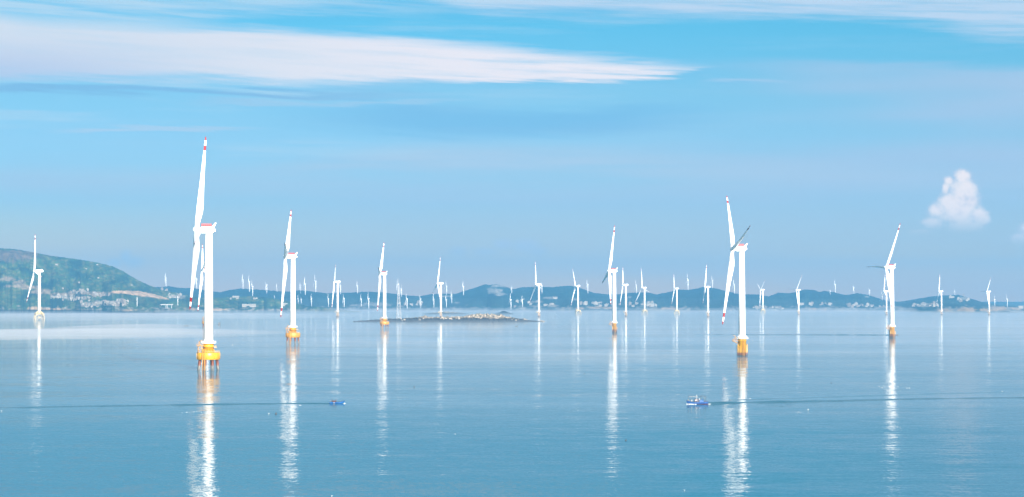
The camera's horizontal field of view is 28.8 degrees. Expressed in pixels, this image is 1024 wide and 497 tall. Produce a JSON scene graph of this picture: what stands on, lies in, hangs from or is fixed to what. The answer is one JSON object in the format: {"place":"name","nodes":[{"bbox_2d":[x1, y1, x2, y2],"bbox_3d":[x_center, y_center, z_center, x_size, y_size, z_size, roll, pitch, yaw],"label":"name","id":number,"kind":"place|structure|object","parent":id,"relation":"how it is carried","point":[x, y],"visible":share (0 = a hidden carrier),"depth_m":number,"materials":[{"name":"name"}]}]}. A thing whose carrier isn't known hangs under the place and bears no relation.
{"place":"outdoors","nodes":[
{"label":"outdoors","id":0,"kind":"place"},
{"bbox_2d":[0,248,361,313],"bbox_3d":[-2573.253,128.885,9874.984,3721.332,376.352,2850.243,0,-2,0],"label":"headland","id":1,"kind":"structure","parent":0,"point":[17,269],"depth_m":9697.49,"materials":[{"name":"plant"}]},
{"bbox_2d":[242,304,255,306],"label":"building","id":2,"kind":"structure","parent":1,"relation":"on","point":[250,305],"depth_m":9900.83,"materials":[{"name":"concrete"}]},
{"bbox_2d":[426,311,466,313],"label":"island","id":3,"kind":"structure","parent":0,"point":[445,312],"depth_m":8027.96,"materials":[{"name":"blue"}]},
{"bbox_2d":[353,313,543,321],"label":"island","id":4,"kind":"structure","parent":0,"point":[492,318],"depth_m":4913.34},
{"bbox_2d":[395,279,401,318],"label":"lattice mast","id":5,"kind":"object","parent":4,"relation":"on","point":[399,313],"visible":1,"depth_m":4953.23,"materials":[{"name":"white metal"}]},
{"bbox_2d":[495,311,512,313],"bbox_3d":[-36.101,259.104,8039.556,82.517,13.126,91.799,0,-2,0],"label":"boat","id":6,"kind":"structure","parent":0,"point":[503,312],"depth_m":8014.35,"materials":[{"name":"blue"}]},
{"bbox_2d":[0,310,1023,496],"bbox_3d":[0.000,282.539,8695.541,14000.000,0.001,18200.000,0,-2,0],"label":"sea","id":7,"kind":"structure","parent":0,"point":[504,409],"depth_m":921.80,"materials":[{"name":"liquid"}]},
{"bbox_2d":[26,239,44,319],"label":"wind turbine","id":8,"kind":"object","parent":7,"relation":"in","point":[38,272],"visible":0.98,"depth_m":5293.19,"materials":[{"name":"beige paint"}]},
{"bbox_2d":[0,403,328,407],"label":"wake","id":9,"kind":"object","parent":7,"relation":"on","point":[168,404],"visible":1,"depth_m":934.62,"materials":[{"name":"liquid"}]},
{"bbox_2d":[198,244,204,328],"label":"wind turbine","id":10,"kind":"object","parent":7,"relation":"in","point":[202,270],"visible":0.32,"depth_m":3652.59,"materials":[{"name":"yellow paint"}]},
{"bbox_2d":[189,136,219,370],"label":"wind turbine","id":11,"kind":"object","parent":7,"relation":"in","point":[208,352],"visible":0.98,"depth_m":1412.59,"materials":[{"name":"white metal"}]},
{"bbox_2d":[280,211,299,343],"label":"wind turbine","id":12,"kind":"object","parent":7,"relation":"in","point":[292,333],"visible":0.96,"depth_m":2291.22,"materials":[{"name":"yellow paint"}]},
{"bbox_2d":[332,265,340,316],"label":"wind turbine","id":13,"kind":"object","parent":7,"relation":"in","point":[337,310],"visible":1,"depth_m":6367.77,"materials":[{"name":"paint"}]},
{"bbox_2d":[329,400,344,403],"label":"boat","id":14,"kind":"object","parent":7,"relation":"on","point":[341,402],"visible":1,"depth_m":948.19,"materials":[{"name":"blue paint"}]},
{"bbox_2d":[377,244,388,328],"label":"wind turbine","id":15,"kind":"object","parent":7,"relation":"in","point":[384,321],"visible":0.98,"depth_m":3613.10,"materials":[{"name":"yellow paint"}]},
{"bbox_2d":[432,257,443,316],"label":"wind turbine","id":16,"kind":"object","parent":7,"relation":"in","point":[440,293],"visible":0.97,"depth_m":6367.82,"materials":[{"name":"paint"}]},
{"bbox_2d":[529,263,541,316],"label":"wind turbine","id":17,"kind":"object","parent":7,"relation":"in","point":[539,287],"visible":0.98,"depth_m":6479.17,"materials":[{"name":"paint"}]},
{"bbox_2d":[571,273,581,314],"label":"wind turbine","id":18,"kind":"object","parent":7,"relation":"in","point":[577,286],"visible":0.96,"depth_m":7669.26,"materials":[{"name":"beige paint"}]},
{"bbox_2d":[602,225,616,332],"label":"wind turbine","id":19,"kind":"object","parent":7,"relation":"in","point":[614,321],"visible":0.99,"depth_m":3129.83,"materials":[{"name":"paint"}]},
{"bbox_2d":[620,276,627,316],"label":"wind turbine","id":20,"kind":"object","parent":7,"relation":"in","point":[625,285],"visible":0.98,"depth_m":6592.89,"materials":[{"name":"paint"}]},
{"bbox_2d":[635,270,648,313],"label":"wind turbine","id":21,"kind":"object","parent":7,"relation":"in","point":[644,309],"visible":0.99,"depth_m":7828.60,"materials":[{"name":"beige paint"}]},
{"bbox_2d":[672,282,679,313],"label":"wind turbine","id":22,"kind":"object","parent":7,"relation":"in","point":[676,288],"visible":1,"depth_m":7829.11,"materials":[{"name":"beige paint"}]},
{"bbox_2d":[686,395,707,403],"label":"fishing boat","id":23,"kind":"object","parent":7,"relation":"on","point":[700,401],"visible":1,"depth_m":943.32,"materials":[{"name":"blue paint"}]},
{"bbox_2d":[703,265,709,316],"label":"wind turbine","id":24,"kind":"object","parent":7,"relation":"in","point":[707,287],"visible":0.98,"depth_m":6369.52,"materials":[{"name":"paint"}]},
{"bbox_2d":[722,196,749,355],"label":"wind turbine","id":25,"kind":"object","parent":7,"relation":"in","point":[741,337],"visible":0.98,"depth_m":1789.52,"materials":[{"name":"white metal"}]},
{"bbox_2d":[757,281,765,312],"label":"wind turbine","id":26,"kind":"object","parent":7,"relation":"in","point":[761,311],"visible":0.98,"depth_m":8738.40,"materials":[{"name":"beige paint"}]},
{"bbox_2d":[698,334,888,334],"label":"wake","id":27,"kind":"object","parent":7,"relation":"on","point":[787,334],"visible":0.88,"depth_m":2950.71,"materials":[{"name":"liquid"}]},
{"bbox_2d":[788,276,801,314],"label":"wind turbine","id":28,"kind":"object","parent":7,"relation":"in","point":[798,290],"visible":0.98,"depth_m":7513.75,"materials":[{"name":"paint"}]},
{"bbox_2d":[708,397,1023,403],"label":"wake","id":29,"kind":"object","parent":7,"relation":"on","point":[855,400],"visible":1,"depth_m":976.04,"materials":[{"name":"liquid"}]},
{"bbox_2d":[730,391,1023,400],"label":"wake","id":30,"kind":"object","parent":7,"relation":"on","point":[882,395],"visible":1,"depth_m":1029.24,"materials":[{"name":"liquid"}]},
{"bbox_2d":[880,281,887,314],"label":"wind turbine","id":31,"kind":"object","parent":7,"relation":"in","point":[886,298],"visible":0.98,"depth_m":7368.15,"materials":[{"name":"paint"}]},
{"bbox_2d":[870,225,899,337],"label":"wind turbine","id":32,"kind":"object","parent":7,"relation":"in","point":[890,284],"visible":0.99,"depth_m":2682.23,"materials":[{"name":"paint"}]},
{"bbox_2d":[936,278,942,314],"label":"wind turbine","id":33,"kind":"object","parent":7,"relation":"in","point":[941,296],"visible":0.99,"depth_m":7516.05,"materials":[{"name":"paint"}]},
{"bbox_2d":[983,279,990,314],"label":"wind turbine","id":34,"kind":"object","parent":7,"relation":"in","point":[988,295],"visible":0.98,"depth_m":7367.87,"materials":[{"name":"paint"}]},
{"bbox_2d":[0,0,1023,301],"label":"sky","id":35,"kind":"structure","parent":0,"point":[494,140],"materials":[{"name":"blue"}]},
{"bbox_2d":[156,284,1023,312],"bbox_3d":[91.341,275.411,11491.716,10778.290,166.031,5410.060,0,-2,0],"label":"hills","id":36,"kind":"structure","parent":0,"point":[491,297],"depth_m":11654.53,"materials":[{"name":"blue"}]},
{"bbox_2d":[895,301,1023,305],"bbox_3d":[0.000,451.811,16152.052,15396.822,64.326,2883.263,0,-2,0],"label":"hills","id":37,"kind":"structure","parent":0,"point":[1013,303],"depth_m":16223.57,"materials":[{"name":"blue"}]}
]}

